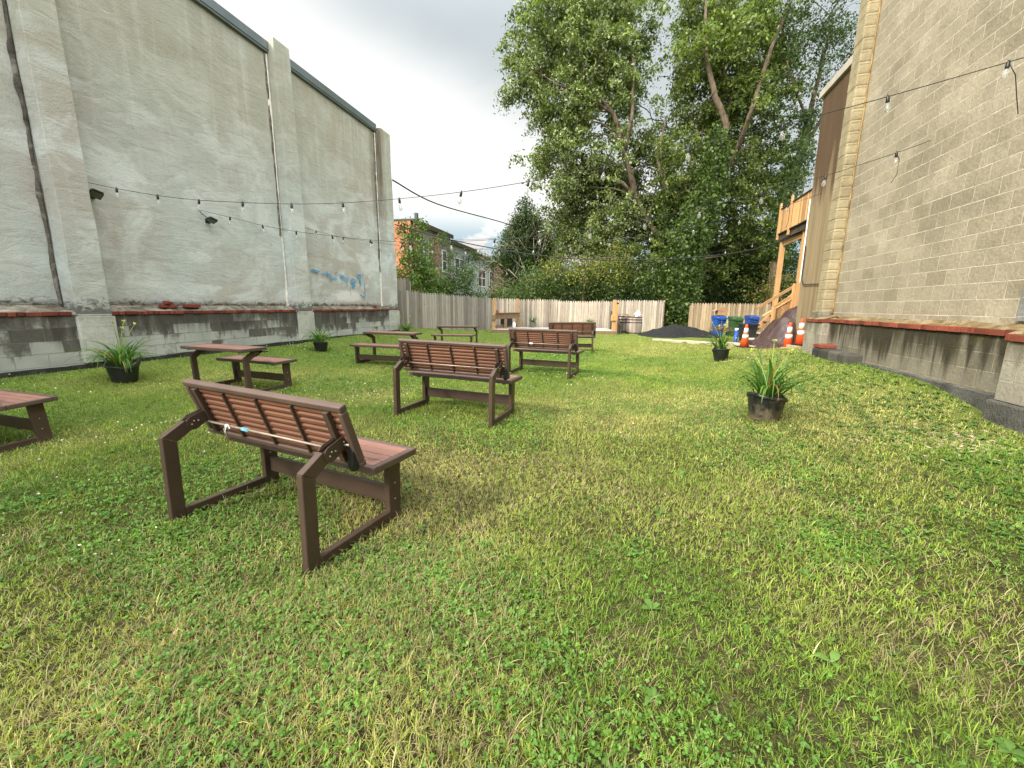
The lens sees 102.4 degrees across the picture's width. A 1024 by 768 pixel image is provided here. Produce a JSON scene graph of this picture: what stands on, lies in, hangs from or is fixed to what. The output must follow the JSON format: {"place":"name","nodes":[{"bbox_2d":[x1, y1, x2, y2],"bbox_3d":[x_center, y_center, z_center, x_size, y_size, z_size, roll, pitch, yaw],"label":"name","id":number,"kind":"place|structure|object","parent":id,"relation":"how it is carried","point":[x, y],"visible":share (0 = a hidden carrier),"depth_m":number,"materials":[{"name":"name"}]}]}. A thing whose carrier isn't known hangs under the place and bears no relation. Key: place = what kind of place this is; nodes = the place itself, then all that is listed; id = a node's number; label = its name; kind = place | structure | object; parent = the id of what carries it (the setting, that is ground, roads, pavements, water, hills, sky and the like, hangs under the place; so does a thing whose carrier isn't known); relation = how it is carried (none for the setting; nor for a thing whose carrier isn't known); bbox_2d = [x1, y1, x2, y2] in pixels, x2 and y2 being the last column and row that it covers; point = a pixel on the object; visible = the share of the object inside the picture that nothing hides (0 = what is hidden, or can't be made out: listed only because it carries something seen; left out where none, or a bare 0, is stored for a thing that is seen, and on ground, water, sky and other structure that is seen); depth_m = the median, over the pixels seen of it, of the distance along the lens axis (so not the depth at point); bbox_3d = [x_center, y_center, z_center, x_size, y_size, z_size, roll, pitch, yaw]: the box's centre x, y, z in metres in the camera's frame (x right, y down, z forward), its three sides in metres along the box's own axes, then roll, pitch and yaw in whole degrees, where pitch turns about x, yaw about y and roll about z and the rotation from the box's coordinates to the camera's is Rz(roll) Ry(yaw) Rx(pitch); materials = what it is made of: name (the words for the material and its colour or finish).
{"place":"outdoors","nodes":[
{"label":"outdoors","id":0,"kind":"place"},
{"bbox_2d":[0,308,1023,767],"bbox_3d":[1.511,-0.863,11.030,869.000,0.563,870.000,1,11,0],"label":"ground","id":1,"kind":"structure","parent":0,"point":[638,630],"depth_m":2.14,"materials":[{"name":"green plant"}]},
{"bbox_2d":[0,389,57,452],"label":"flip table","id":2,"kind":"object","parent":1,"relation":"on","point":[37,422],"visible":0.97,"depth_m":4.20,"materials":[{"name":"wood"}]},
{"bbox_2d":[64,320,168,382],"bbox_3d":[-6.354,-0.522,6.580,1.240,0.992,1.206,8,13,34],"label":"potted daylily","id":3,"kind":"object","parent":1,"relation":"on","point":[120,368],"visible":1,"depth_m":6.59,"materials":[{"name":"green plant"}]},
{"bbox_2d":[0,0,399,378],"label":"stuccoed building","id":4,"kind":"structure","parent":1,"relation":"on","point":[211,101],"depth_m":8.64,"materials":[{"name":"paint"}]},
{"bbox_2d":[89,188,103,199],"bbox_3d":[-7.424,-3.373,7.317,0.253,0.163,0.178,3,11,13],"label":"floodlight","id":5,"kind":"object","parent":4,"relation":"attached to","point":[95,194],"visible":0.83,"depth_m":7.30,"materials":[{"name":"black plastic"}]},
{"bbox_2d":[158,304,169,307],"bbox_3d":[-7.201,-1.613,8.534,0.100,0.065,0.200,1,7,2],"label":"loose brick","id":6,"kind":"object","parent":4,"relation":"on","point":[163,306],"visible":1,"depth_m":8.45,"materials":[{"name":"red brick"}]},
{"bbox_2d":[182,304,193,307],"bbox_3d":[-7.082,-1.707,9.010,0.100,0.065,0.200,2,9,8],"label":"loose brick","id":7,"kind":"object","parent":4,"relation":"on","point":[187,305],"visible":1,"depth_m":8.96,"materials":[{"name":"red brick"}]},
{"bbox_2d":[205,216,217,223],"bbox_3d":[-6.898,-3.745,9.420,0.258,0.138,0.178,3,11,13],"label":"floodlight","id":8,"kind":"object","parent":4,"relation":"attached to","point":[209,220],"visible":1,"depth_m":9.39,"materials":[{"name":"black plastic"}]},
{"bbox_2d":[392,179,534,232],"bbox_3d":[0.412,-10.460,26.769,2.062,0.944,23.750,7,12,30],"label":"utility line","id":9,"kind":"object","parent":4,"relation":"attached to","point":[452,208],"visible":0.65,"depth_m":21.77,"materials":[{"name":"black plastic"}]},
{"bbox_2d":[88,57,1023,207],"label":"string lights","id":10,"kind":"object","parent":4,"relation":"hanging from","point":[1007,66],"visible":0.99,"depth_m":5.18,"materials":[{"name":"black plastic"}]},
{"bbox_2d":[307,194,818,250],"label":"string lights","id":11,"kind":"object","parent":4,"relation":"attached to","point":[586,243],"visible":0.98,"depth_m":10.50,"materials":[{"name":"black plastic"}]},
{"bbox_2d":[397,236,778,272],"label":"string lights","id":12,"kind":"object","parent":4,"relation":"hanging from","point":[582,270],"visible":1,"depth_m":16.79,"materials":[{"name":"black plastic"}]},
{"bbox_2d":[180,343,296,390],"bbox_3d":[-4.269,-0.262,6.513,1.360,0.725,0.905,5,13,22],"label":"flip table","id":13,"kind":"object","parent":1,"relation":"on","point":[246,372],"visible":0.98,"depth_m":6.43,"materials":[{"name":"wood"}]},
{"bbox_2d":[158,379,415,576],"bbox_3d":[-1.433,0.448,2.666,1.360,0.902,0.833,6,12,23],"label":"flip bench","id":14,"kind":"object","parent":1,"relation":"on","point":[320,435],"visible":0.98,"depth_m":2.54,"materials":[{"name":"wood"}]},
{"bbox_2d":[301,327,338,351],"bbox_3d":[-5.248,-1.236,11.265,1.061,0.659,1.066,-8,14,-39],"label":"potted daylily","id":15,"kind":"object","parent":1,"relation":"on","point":[319,344],"visible":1,"depth_m":11.14,"materials":[{"name":"green plant"}]},
{"bbox_2d":[349,331,421,363],"bbox_3d":[-2.900,-0.826,9.562,1.360,0.725,0.905,4,12,17],"label":"flip table","id":16,"kind":"object","parent":1,"relation":"on","point":[367,357],"visible":0.86,"depth_m":9.41,"materials":[{"name":"wood"}]},
{"bbox_2d":[397,278,410,317],"bbox_3d":[-5.413,-3.893,19.987,1.012,2.457,0.128,-2,11,-12],"label":"side fence","id":17,"kind":"object","parent":1,"relation":"on","point":[401,284],"visible":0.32,"depth_m":19.80,"materials":[{"name":"grey wood"}]},
{"bbox_2d":[394,213,419,312],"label":"row house","id":18,"kind":"structure","parent":1,"relation":"on","point":[415,218],"depth_m":27.58,"materials":[{"name":"orange brick"}]},
{"bbox_2d":[398,315,417,330],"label":"daylily","id":19,"kind":"object","parent":1,"relation":"on","point":[405,327],"visible":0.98,"depth_m":17.42,"materials":[{"name":"green plant"}]},
{"bbox_2d":[394,216,435,269],"bbox_3d":[-5.892,-6.777,24.712,2.625,6.529,2.192,1,11,0],"label":"sapling","id":20,"kind":"object","parent":1,"relation":"on","point":[403,229],"visible":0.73,"depth_m":24.10,"materials":[{"name":"green plant"}]},
{"bbox_2d":[395,225,451,304],"bbox_3d":[-5.606,-6.244,23.795,4.221,5.833,3.821,-5,12,-28],"label":"leafy shrub","id":21,"kind":"object","parent":1,"relation":"on","point":[420,283],"visible":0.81,"depth_m":23.47,"materials":[{"name":"green plant"}]},
{"bbox_2d":[419,223,453,309],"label":"row house","id":22,"kind":"structure","parent":1,"relation":"on","point":[434,230],"depth_m":31.41,"materials":[{"name":"grey"}]},
{"bbox_2d":[442,250,446,272],"bbox_3d":[-5.355,-9.749,32.683,0.059,1.700,0.900,3,11,14],"label":"window","id":23,"kind":"structure","parent":22,"relation":"in","point":[444,256],"depth_m":32.61,"materials":[{"name":"white paint"}]},
{"bbox_2d":[418,231,459,269],"bbox_3d":[-4.984,-7.335,28.338,3.058,6.298,2.099,3,11,11],"label":"tree","id":24,"kind":"object","parent":1,"relation":"on","point":[441,241],"visible":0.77,"depth_m":27.99,"materials":[{"name":"green plant"}]},
{"bbox_2d":[397,290,491,329],"bbox_3d":[-3.126,-3.543,20.400,5.669,2.038,0.130,-10,15,-44],"label":"side fence","id":25,"kind":"object","parent":1,"relation":"on","point":[474,311],"visible":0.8,"depth_m":20.09,"materials":[{"name":"grey wood"}]},
{"bbox_2d":[431,326,479,342],"bbox_3d":[-1.804,-1.496,13.262,1.360,0.725,0.905,2,11,10],"label":"flip table","id":26,"kind":"object","parent":1,"relation":"on","point":[461,335],"visible":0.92,"depth_m":13.16,"materials":[{"name":"wood"}]},
{"bbox_2d":[393,338,521,427],"bbox_3d":[-0.648,-0.071,4.914,1.360,0.902,0.833,5,11,19],"label":"flip bench","id":27,"kind":"object","parent":1,"relation":"on","point":[468,361],"visible":0.99,"depth_m":4.78,"materials":[{"name":"brown wood"}]},
{"bbox_2d":[427,259,487,297],"bbox_3d":[-3.627,-5.904,26.452,4.454,4.244,3.657,8,13,32],"label":"leafy shrub","id":28,"kind":"object","parent":1,"relation":"on","point":[460,283],"visible":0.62,"depth_m":25.96,"materials":[{"name":"green plant"}]},
{"bbox_2d":[450,240,476,309],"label":"row house","id":29,"kind":"structure","parent":1,"relation":"on","point":[459,247],"depth_m":36.05,"materials":[{"name":"grey paint"}]},
{"bbox_2d":[454,258,463,278],"bbox_3d":[-4.561,-10.035,35.839,0.064,1.700,2.200,3,11,14],"label":"window","id":30,"kind":"structure","parent":29,"relation":"in","point":[457,264],"depth_m":35.64,"materials":[{"name":"white paint"}]},
{"bbox_2d":[462,248,497,296],"bbox_3d":[-2.851,-8.967,37.069,4.303,6.283,2.883,-4,12,-24],"label":"tree","id":31,"kind":"object","parent":1,"relation":"on","point":[477,257],"visible":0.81,"depth_m":36.48,"materials":[{"name":"green plant"}]},
{"bbox_2d":[474,253,490,298],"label":"row house","id":32,"kind":"structure","parent":1,"relation":"on","point":[483,279],"depth_m":41.61,"materials":[{"name":"grey"}]},
{"bbox_2d":[478,269,485,286],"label":"window","id":33,"kind":"structure","parent":32,"relation":"in","point":[482,278],"depth_m":41.86,"materials":[{"name":"white paint"}]},
{"bbox_2d":[488,261,493,299],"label":"row house","id":34,"kind":"structure","parent":1,"relation":"on","point":[490,275],"depth_m":44.51,"materials":[{"name":"beige"}]},
{"bbox_2d":[489,271,492,285],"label":"window","id":35,"kind":"structure","parent":34,"relation":"in","point":[490,275],"depth_m":44.59,"materials":[{"name":"white paint"}]},
{"bbox_2d":[494,261,524,311],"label":"brick house","id":36,"kind":"structure","parent":1,"relation":"on","point":[497,287],"depth_m":44.81,"materials":[{"name":"brick"}]},
{"bbox_2d":[0,352,1023,767],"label":"weeds","id":37,"kind":"object","parent":1,"relation":"on","point":[1004,746],"visible":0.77,"depth_m":3.38,"materials":[{"name":"green plant"}]},
{"bbox_2d":[0,341,1023,767],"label":"clover","id":38,"kind":"object","parent":1,"relation":"on","point":[508,664],"depth_m":1.87,"materials":[{"name":"green plant"}]},
{"bbox_2d":[484,194,572,300],"bbox_3d":[1.287,-9.451,31.528,7.385,9.796,4.858,1,11,0],"label":"conifer","id":39,"kind":"object","parent":1,"relation":"on","point":[524,220],"visible":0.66,"depth_m":30.72,"materials":[{"name":"green plant"}]},
{"bbox_2d":[479,209,587,318],"bbox_3d":[1.822,-8.550,30.110,9.339,8.325,4.200,1,11,0],"label":"tree","id":40,"kind":"object","parent":1,"relation":"on","point":[519,257],"visible":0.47,"depth_m":30.39,"materials":[{"name":"green plant"}]},
{"bbox_2d":[507,328,583,378],"bbox_3d":[0.637,-0.629,8.034,1.360,0.902,0.833,5,12,22],"label":"flip bench","id":41,"kind":"object","parent":1,"relation":"on","point":[522,340],"visible":0.96,"depth_m":7.92,"materials":[{"name":"brown wood"}]},
{"bbox_2d":[491,297,618,334],"bbox_3d":[2.138,-3.476,20.758,6.232,1.827,2.654,1,11,0],"label":"timber stage","id":42,"kind":"object","parent":1,"relation":"on","point":[504,328],"visible":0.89,"depth_m":19.96,"materials":[{"name":"brown wood"}]},
{"bbox_2d":[500,318,511,325],"bbox_3d":[-0.281,-3.134,20.812,0.600,0.365,0.060,1,11,0],"label":"storage panel","id":43,"kind":"object","parent":42,"relation":"on","point":[509,321],"visible":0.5,"depth_m":20.79,"materials":[{"name":"black plastic"}]},
{"bbox_2d":[527,317,536,326],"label":"potted daylily","id":44,"kind":"object","parent":42,"relation":"on","point":[533,323],"visible":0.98,"depth_m":21.79,"materials":[{"name":"plant"}]},
{"bbox_2d":[548,322,595,353],"bbox_3d":[1.775,-1.382,12.151,1.360,0.902,0.833,2,11,12],"label":"flip bench","id":45,"kind":"object","parent":1,"relation":"on","point":[585,328],"visible":0.66,"depth_m":11.93,"materials":[{"name":"brown wood"}]},
{"bbox_2d":[482,248,671,320],"bbox_3d":[4.263,-6.208,26.483,13.392,5.414,8.321,1,11,0],"label":"bush","id":46,"kind":"object","parent":1,"relation":"on","point":[529,287],"visible":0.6,"depth_m":24.79,"materials":[{"name":"green plant"}]},
{"bbox_2d":[492,298,664,330],"bbox_3d":[3.741,-3.785,22.787,9.717,1.808,1.167,1,11,0],"label":"back fence","id":47,"kind":"object","parent":1,"relation":"on","point":[549,307],"visible":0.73,"depth_m":22.24,"materials":[{"name":"beige wood"}]},
{"bbox_2d":[529,236,646,313],"bbox_3d":[4.334,-5.871,24.390,6.743,5.522,4.193,1,11,0],"label":"yellowing tree","id":48,"kind":"object","parent":1,"relation":"on","point":[593,266],"visible":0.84,"depth_m":23.81,"materials":[{"name":"green plant"}]},
{"bbox_2d":[492,0,703,310],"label":"maple tree","id":49,"kind":"object","parent":1,"relation":"on","point":[592,38],"visible":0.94,"depth_m":24.82,"materials":[{"name":"green plant"}]},
{"bbox_2d":[610,311,620,333],"bbox_3d":[5.240,-3.139,20.844,0.040,1.090,2.250,1,11,0],"label":"leaning board","id":50,"kind":"object","parent":1,"relation":"on","point":[618,327],"visible":0.53,"depth_m":20.34,"materials":[{"name":"grey wood"}]},
{"bbox_2d":[618,316,627,332],"bbox_3d":[5.759,-3.062,21.137,0.728,0.860,0.728,-3,11,-17],"label":"wine barrel","id":51,"kind":"object","parent":1,"relation":"on","point":[622,320],"visible":0.36,"depth_m":20.83,"materials":[{"name":"brown wood"}]},
{"bbox_2d":[626,316,641,333],"bbox_3d":[6.057,-2.916,20.401,0.764,0.840,0.764,-3,11,-17],"label":"wine barrel","id":52,"kind":"object","parent":1,"relation":"on","point":[634,324],"visible":0.94,"depth_m":20.11,"materials":[{"name":"brown wood"}]},
{"bbox_2d":[635,311,640,316],"bbox_3d":[6.189,-3.421,20.202,0.328,0.330,0.334,1,11,0],"label":"ornament","id":53,"kind":"object","parent":52,"relation":"on","point":[637,314],"visible":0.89,"depth_m":20.11,"materials":[{"name":"white paint"}]},
{"bbox_2d":[529,279,791,308],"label":"distant wood","id":54,"kind":"object","parent":1,"relation":"on","point":[648,296],"depth_m":60.48,"materials":[{"name":"green plant"}]},
{"bbox_2d":[638,324,723,337],"bbox_3d":[7.781,-2.411,19.475,3.900,0.812,3.400,0,11,-6],"label":"mulch heap","id":55,"kind":"object","parent":1,"relation":"on","point":[673,331],"visible":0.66,"depth_m":18.47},
{"bbox_2d":[655,123,734,326],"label":"ivy column","id":56,"kind":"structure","parent":1,"relation":"on","point":[684,243],"depth_m":21.97,"materials":[{"name":"green plant"}]},
{"bbox_2d":[600,0,824,304],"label":"maple tree","id":57,"kind":"object","parent":1,"relation":"on","point":[726,24],"visible":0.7,"depth_m":23.81,"materials":[{"name":"green plant"}]},
{"bbox_2d":[652,186,676,243],"bbox_3d":[9.159,-10.032,24.568,1.373,3.294,1.289,-5,12,-28],"label":"ivy sleeve","id":58,"kind":"object","parent":57,"relation":"hanging from","point":[662,220],"visible":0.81,"depth_m":24.39,"materials":[{"name":"green plant"}]},
{"bbox_2d":[709,315,727,334],"bbox_3d":[9.885,-2.802,19.724,0.507,0.960,0.645,0,11,-3],"label":"wheelie bin","id":59,"kind":"object","parent":1,"relation":"on","point":[717,320],"visible":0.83,"depth_m":19.49,"materials":[{"name":"plastic"}]},
{"bbox_2d":[712,307,727,314],"bbox_3d":[9.919,-3.454,19.571,0.690,0.370,0.330,1,11,0],"label":"cardboard box","id":60,"kind":"object","parent":59,"relation":"on","point":[721,311],"visible":1,"depth_m":19.42,"materials":[{"name":"brown cardboard"}]},
{"bbox_2d":[652,339,785,347],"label":"flagstone path","id":61,"kind":"structure","parent":1,"relation":"on","point":[693,342],"depth_m":15.34,"materials":[{"name":"beige stone"}]},
{"bbox_2d":[701,322,741,360],"bbox_3d":[4.975,-1.010,9.817,0.879,0.929,1.039,0,11,-4],"label":"potted daylily","id":62,"kind":"object","parent":1,"relation":"on","point":[721,352],"visible":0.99,"depth_m":9.75,"materials":[{"name":"green plant"}]},
{"bbox_2d":[708,322,734,332],"bbox_3d":[8.682,-2.333,16.811,1.330,0.553,0.875,1,11,0],"label":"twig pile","id":63,"kind":"object","parent":1,"relation":"on","point":[722,328],"visible":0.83,"depth_m":16.80,"materials":[{"name":"beige wood"}]},
{"bbox_2d":[688,303,771,332],"bbox_3d":[11.349,-3.393,21.544,4.016,1.686,0.130,2,11,6],"label":"back fence","id":64,"kind":"object","parent":1,"relation":"on","point":[700,317],"visible":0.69,"depth_m":21.48,"materials":[{"name":"brown wood"}]},
{"bbox_2d":[662,224,800,324],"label":"dark undergrowth","id":65,"kind":"object","parent":1,"relation":"on","point":[727,295],"visible":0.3,"depth_m":26.13,"materials":[{"name":"green plant"}]},
{"bbox_2d":[725,316,743,335],"bbox_3d":[10.464,-2.705,19.333,0.518,0.930,0.656,1,11,3],"label":"wheelie bin","id":66,"kind":"object","parent":1,"relation":"on","point":[734,321],"visible":0.79,"depth_m":19.11,"materials":[{"name":"plastic"}]},
{"bbox_2d":[733,328,738,341],"bbox_3d":[8.444,-1.820,15.514,0.150,0.565,0.148,1,11,0],"label":"marker post","id":67,"kind":"object","parent":1,"relation":"on","point":[736,334],"visible":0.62,"depth_m":15.46,"materials":[{"name":"blue plastic"}]},
{"bbox_2d":[736,324,751,347],"bbox_3d":[7.946,-1.639,14.006,0.365,0.776,0.365,-1,12,-11],"label":"traffic cone","id":68,"kind":"object","parent":1,"relation":"on","point":[744,343],"visible":1,"depth_m":13.94,"materials":[{"name":"orange plastic"}]},
{"bbox_2d":[737,323,759,340],"bbox_3d":[9.200,-2.020,16.085,0.544,0.671,0.544,0,11,-6],"label":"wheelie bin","id":69,"kind":"object","parent":1,"relation":"on","point":[752,329],"visible":0.66,"depth_m":15.90,"materials":[{"name":"black plastic"}]},
{"bbox_2d":[744,315,759,323],"bbox_3d":[11.623,-2.846,20.017,0.497,0.980,0.634,1,11,-1],"label":"wheelie bin","id":70,"kind":"object","parent":1,"relation":"on","point":[753,319],"visible":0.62,"depth_m":19.74,"materials":[{"name":"plastic"}]},
{"bbox_2d":[737,262,795,323],"bbox_3d":[15.145,-4.952,23.961,4.151,4.137,3.256,1,11,0],"label":"olive shrub","id":71,"kind":"object","parent":1,"relation":"on","point":[764,290],"visible":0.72,"depth_m":23.59,"materials":[{"name":"green plant"}]},
{"bbox_2d":[736,306,797,348],"bbox_3d":[9.576,-2.024,14.403,2.900,1.411,1.900,1,11,0],"label":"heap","id":72,"kind":"object","parent":1,"relation":"on","point":[774,329],"visible":0.46,"depth_m":14.23,"materials":[{"name":"gravel"}]},
{"bbox_2d":[705,339,837,421],"bbox_3d":[2.861,-0.050,4.675,1.216,0.924,1.354,-1,10,-23],"label":"potted daylily","id":73,"kind":"object","parent":1,"relation":"on","point":[768,400],"visible":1,"depth_m":4.60,"materials":[{"name":"plant"}]},
{"bbox_2d":[757,281,795,330],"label":"timber stairs","id":74,"kind":"structure","parent":1,"relation":"on","point":[786,304],"depth_m":16.27,"materials":[{"name":"brown wood"}]},
{"bbox_2d":[783,323,792,346],"bbox_3d":[9.206,-1.601,13.680,0.406,0.865,0.406,-1,11,-11],"label":"traffic cone","id":75,"kind":"object","parent":1,"relation":"on","point":[788,339],"visible":0.84,"depth_m":13.61,"materials":[{"name":"orange plastic"}]},
{"bbox_2d":[771,188,811,309],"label":"balcony","id":76,"kind":"structure","parent":1,"relation":"on","point":[797,221],"depth_m":16.51,"materials":[{"name":"brown wood"}]},
{"bbox_2d":[394,224,802,260],"bbox_3d":[3.150,-5.594,16.247,15.892,1.392,0.063,1,11,4],"label":"overhead cable","id":77,"kind":"object","parent":76,"relation":"attached to","point":[599,259],"visible":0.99,"depth_m":16.33,"materials":[{"name":"black plastic"}]},
{"bbox_2d":[786,344,801,347],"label":"stone block","id":78,"kind":"structure","parent":1,"relation":"on","point":[788,346],"depth_m":13.17,"materials":[{"name":"beige stone"}]},
{"bbox_2d":[791,319,804,345],"bbox_3d":[9.223,-1.655,13.126,0.397,0.844,0.397,-1,8,-11],"label":"traffic cone","id":79,"kind":"object","parent":78,"relation":"on","point":[799,336],"visible":0.89,"depth_m":13.05,"materials":[{"name":"orange plastic"}]},
{"bbox_2d":[750,0,860,330],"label":"ivy clad tree","id":80,"kind":"object","parent":1,"relation":"on","point":[840,31],"visible":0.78,"depth_m":21.58,"materials":[{"name":"green plant"}]},
{"bbox_2d":[758,108,818,262],"bbox_3d":[15.634,-11.090,23.247,2.302,8.330,1.830,-3,11,-20],"label":"ivy sleeve","id":81,"kind":"object","parent":80,"relation":"attached to","point":[799,160],"visible":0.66,"depth_m":22.96,"materials":[{"name":"green plant"}]},
{"bbox_2d":[796,55,852,331],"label":"wing","id":82,"kind":"structure","parent":1,"relation":"on","point":[833,92],"depth_m":12.69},
{"bbox_2d":[734,348,1022,471],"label":"weeds","id":83,"kind":"object","parent":1,"relation":"on","point":[954,443],"visible":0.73,"depth_m":3.89,"materials":[{"name":"plant"}]},
{"bbox_2d":[802,0,1023,433],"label":"block building","id":84,"kind":"structure","parent":1,"relation":"on","point":[922,275],"depth_m":5.92,"materials":[{"name":"beige concrete"}]},
{"bbox_2d":[202,141,928,244],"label":"string lights","id":85,"kind":"object","parent":84,"relation":"attached to","point":[761,193],"visible":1,"depth_m":7.18,"materials":[{"name":"black plastic"}]},
{"bbox_2d":[214,0,860,309],"label":"sky","id":86,"kind":"structure","parent":0,"point":[424,72],"materials":[{"name":"white"}]},
{"bbox_3d":[-7.168,-1.637,8.667,0.100,0.065,0.200,7,18,30],"label":"loose brick","id":87,"kind":"object","parent":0,"visible":0},
{"bbox_2d":[162,301,172,304],"bbox_3d":[-7.183,-1.689,8.589,0.100,0.065,0.200,4,1,-15],"label":"loose brick","id":88,"kind":"object","parent":87,"relation":"on","point":[167,302],"visible":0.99,"depth_m":8.51,"materials":[{"name":"red brick"}]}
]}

